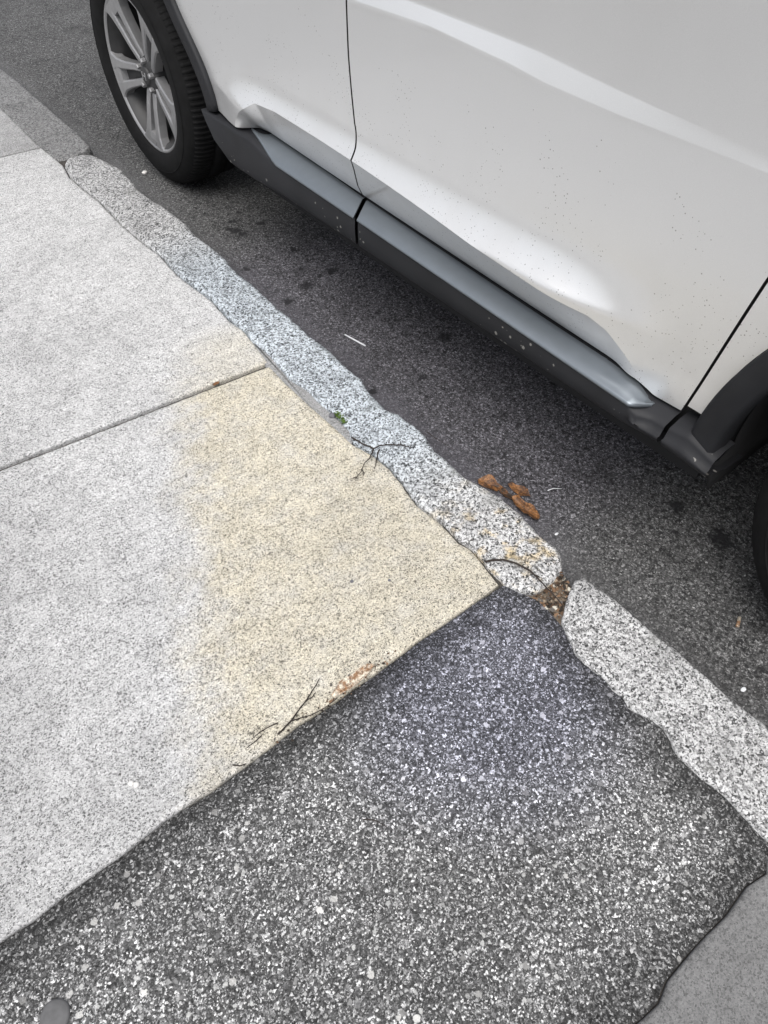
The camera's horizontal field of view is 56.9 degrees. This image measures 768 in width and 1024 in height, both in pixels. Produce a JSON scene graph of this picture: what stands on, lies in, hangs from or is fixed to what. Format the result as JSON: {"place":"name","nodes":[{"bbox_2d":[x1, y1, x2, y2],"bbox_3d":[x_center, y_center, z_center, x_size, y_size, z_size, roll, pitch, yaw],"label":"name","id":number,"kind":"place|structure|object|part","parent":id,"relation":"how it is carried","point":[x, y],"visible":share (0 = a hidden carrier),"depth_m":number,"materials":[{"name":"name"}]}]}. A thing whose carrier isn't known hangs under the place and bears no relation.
{"place":"outdoors","nodes":[
{"label":"outdoors","id":0,"kind":"place"},
{"bbox_2d":[0,108,39,157],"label":"pavement","id":1,"kind":"structure","parent":0,"point":[15,138],"depth_m":2.67,"materials":[{"name":"concrete"}]},
{"bbox_2d":[0,148,266,469],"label":"pavement","id":2,"kind":"structure","parent":0,"point":[107,320],"depth_m":1.91,"materials":[{"name":"concrete"}]},
{"bbox_2d":[0,160,764,1023],"bbox_3d":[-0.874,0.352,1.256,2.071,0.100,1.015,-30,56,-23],"label":"pavement","id":3,"kind":"structure","parent":0,"point":[188,611],"depth_m":1.34,"materials":[{"name":"concrete"}]},
{"bbox_2d":[133,781,139,787],"bbox_3d":[-0.393,0.432,1.122,0.010,0.007,0.010,-30,56,-23],"label":"pebble","id":4,"kind":"object","parent":3,"relation":"on","point":[136,784],"visible":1,"depth_m":1.12,"materials":[{"name":"stone"}]},
{"bbox_2d":[251,722,277,739],"bbox_3d":[-0.199,0.364,1.180,0.051,0.005,0.007,-30,56,-23],"label":"twig","id":5,"kind":"object","parent":3,"relation":"on","point":[265,728],"visible":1,"depth_m":1.18,"materials":[{"name":"brown wood"}]},
{"bbox_2d":[254,343,352,444],"bbox_3d":[-0.212,-0.287,1.754,0.039,0.030,0.469,-30,56,-23],"label":"joint mortar","id":6,"kind":"object","parent":3,"relation":"on","point":[307,398],"visible":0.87,"depth_m":1.73,"materials":[{"name":"grey concrete"}]},
{"bbox_2d":[328,413,335,417],"bbox_3d":[-0.123,-0.230,1.683,0.017,0.012,0.017,20,53,16],"label":"pebble","id":7,"kind":"object","parent":6,"relation":"on","point":[331,415],"visible":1,"depth_m":1.68,"materials":[{"name":"grey stone"}]},
{"bbox_2d":[277,679,337,734],"bbox_3d":[-0.125,0.340,1.199,0.118,0.005,0.048,-50,66,-33],"label":"twig","id":8,"kind":"object","parent":3,"relation":"on","point":[289,722],"visible":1,"depth_m":1.20,"materials":[{"name":"brown wood"}]},
{"bbox_2d":[274,650,397,743],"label":"leaf crumbs","id":9,"kind":"object","parent":3,"relation":"on","point":[333,699],"visible":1,"depth_m":1.22,"materials":[{"name":"brown plant"}]},
{"bbox_2d":[331,663,374,697],"bbox_3d":[-0.052,0.291,1.233,0.096,0.012,0.025,-30,56,-23],"label":"dead leaf","id":10,"kind":"object","parent":3,"relation":"on","point":[356,676],"visible":1,"depth_m":1.24,"materials":[{"name":"brown plant"}]},
{"bbox_2d":[351,437,411,479],"bbox_3d":[-0.032,-0.141,1.595,0.163,0.006,0.116,-30,56,-23],"label":"twig","id":11,"kind":"object","parent":3,"relation":"on","point":[372,452],"visible":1,"depth_m":1.60,"materials":[{"name":"brown wood"}]},
{"bbox_2d":[0,586,767,1023],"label":"pavement patch","id":12,"kind":"object","parent":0,"point":[562,834],"visible":1,"depth_m":1.05,"materials":[{"name":"grey asphalt"}]},
{"bbox_2d":[39,998,69,1023],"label":"gum spot","id":13,"kind":"object","parent":12,"relation":"on","point":[56,1011],"visible":1,"depth_m":0.93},
{"bbox_2d":[0,0,767,727],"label":"road","id":14,"kind":"structure","parent":0,"point":[656,544],"depth_m":1.86,"materials":[{"name":"grey asphalt"}]},
{"bbox_2d":[0,69,93,161],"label":"kerb stone","id":15,"kind":"object","parent":14,"relation":"on","point":[40,124],"visible":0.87,"depth_m":2.77,"materials":[{"name":"stone"}]},
{"bbox_2d":[65,155,561,595],"bbox_3d":[-0.396,-0.487,2.091,0.192,0.307,2.366,-30,56,-23],"label":"kerb stone","id":16,"kind":"object","parent":14,"relation":"on","point":[481,523],"visible":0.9,"depth_m":1.73,"materials":[{"name":"stone"}]},
{"bbox_2d":[334,411,348,423],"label":"moss tuft","id":17,"kind":"object","parent":16,"relation":"on","point":[342,419],"visible":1,"depth_m":1.67,"materials":[{"name":"green plant"}]},
{"bbox_2d":[485,559,564,606],"bbox_3d":[0.278,0.127,1.370,0.176,0.008,0.036,30,56,23],"label":"twig","id":18,"kind":"object","parent":16,"relation":"on","point":[509,561],"visible":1,"depth_m":1.38,"materials":[{"name":"brown wood"}]},
{"bbox_2d":[344,334,365,345],"bbox_3d":[-0.084,-0.497,2.049,0.080,0.004,0.004,34,57,25],"label":"paper stick","id":19,"kind":"object","parent":14,"relation":"on","point":[355,340],"visible":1,"depth_m":2.05,"materials":[{"name":"white paper"}]},
{"bbox_2d":[90,0,767,601],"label":"parked car","id":20,"kind":"object","parent":14,"relation":"on","point":[570,196],"visible":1,"depth_m":1.32,"materials":[{"name":"silver metal"}]},
{"bbox_3d":[-0.354,-1.263,1.745,0.093,0.624,0.961,-31,57,-24],"label":"rear door","id":21,"kind":"part","parent":20,"relation":"part of","materials":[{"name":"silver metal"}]},
{"bbox_3d":[0.271,-0.651,1.259,0.095,0.666,1.135,-31,57,-24],"label":"front door","id":22,"kind":"part","parent":20,"relation":"part of","materials":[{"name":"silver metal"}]},
{"bbox_2d":[478,474,503,490],"bbox_3d":[0.252,-0.068,1.681,0.040,0.013,0.058,-30,56,-23],"label":"dead leaf","id":23,"kind":"object","parent":14,"relation":"on","point":[489,481],"visible":1,"depth_m":1.69,"materials":[{"name":"brown plant"}]},
{"bbox_2d":[495,485,512,498],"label":"dead leaf","id":24,"kind":"object","parent":14,"relation":"on","point":[504,491],"visible":1,"depth_m":1.67,"materials":[{"name":"brown plant"}]},
{"bbox_2d":[508,482,530,496],"bbox_3d":[0.321,-0.053,1.672,0.029,0.008,0.061,-30,56,-23],"label":"dead leaf","id":25,"kind":"object","parent":14,"relation":"on","point":[520,490],"visible":1,"depth_m":1.67,"materials":[{"name":"brown plant"}]},
{"bbox_2d":[512,495,539,518],"bbox_3d":[0.329,-0.011,1.633,0.039,0.014,0.087,-30,56,-23],"label":"dead leaf","id":26,"kind":"object","parent":14,"relation":"on","point":[522,505],"visible":1,"depth_m":1.64,"materials":[{"name":"brown plant"}]},
{"bbox_2d":[528,572,570,624],"bbox_3d":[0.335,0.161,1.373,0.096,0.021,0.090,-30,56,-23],"label":"leaf litter","id":27,"kind":"object","parent":14,"relation":"on","point":[552,608],"visible":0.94,"depth_m":1.36,"materials":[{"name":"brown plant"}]},
{"bbox_2d":[561,579,767,841],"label":"kerb stone","id":28,"kind":"object","parent":14,"relation":"on","point":[717,737],"visible":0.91,"depth_m":1.22,"materials":[{"name":"stone"}]},
{"bbox_2d":[736,616,740,627],"bbox_3d":[0.722,0.224,1.443,0.007,0.007,0.025,22,53,17],"label":"cigarette stub","id":29,"kind":"object","parent":14,"relation":"on","point":[738,621],"visible":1,"depth_m":1.44,"materials":[{"name":"beige paper"}]},
{"bbox_2d":[636,856,767,1023],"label":"pavement","id":30,"kind":"structure","parent":0,"point":[719,975],"depth_m":0.96,"materials":[{"name":"grey concrete"}]}
]}

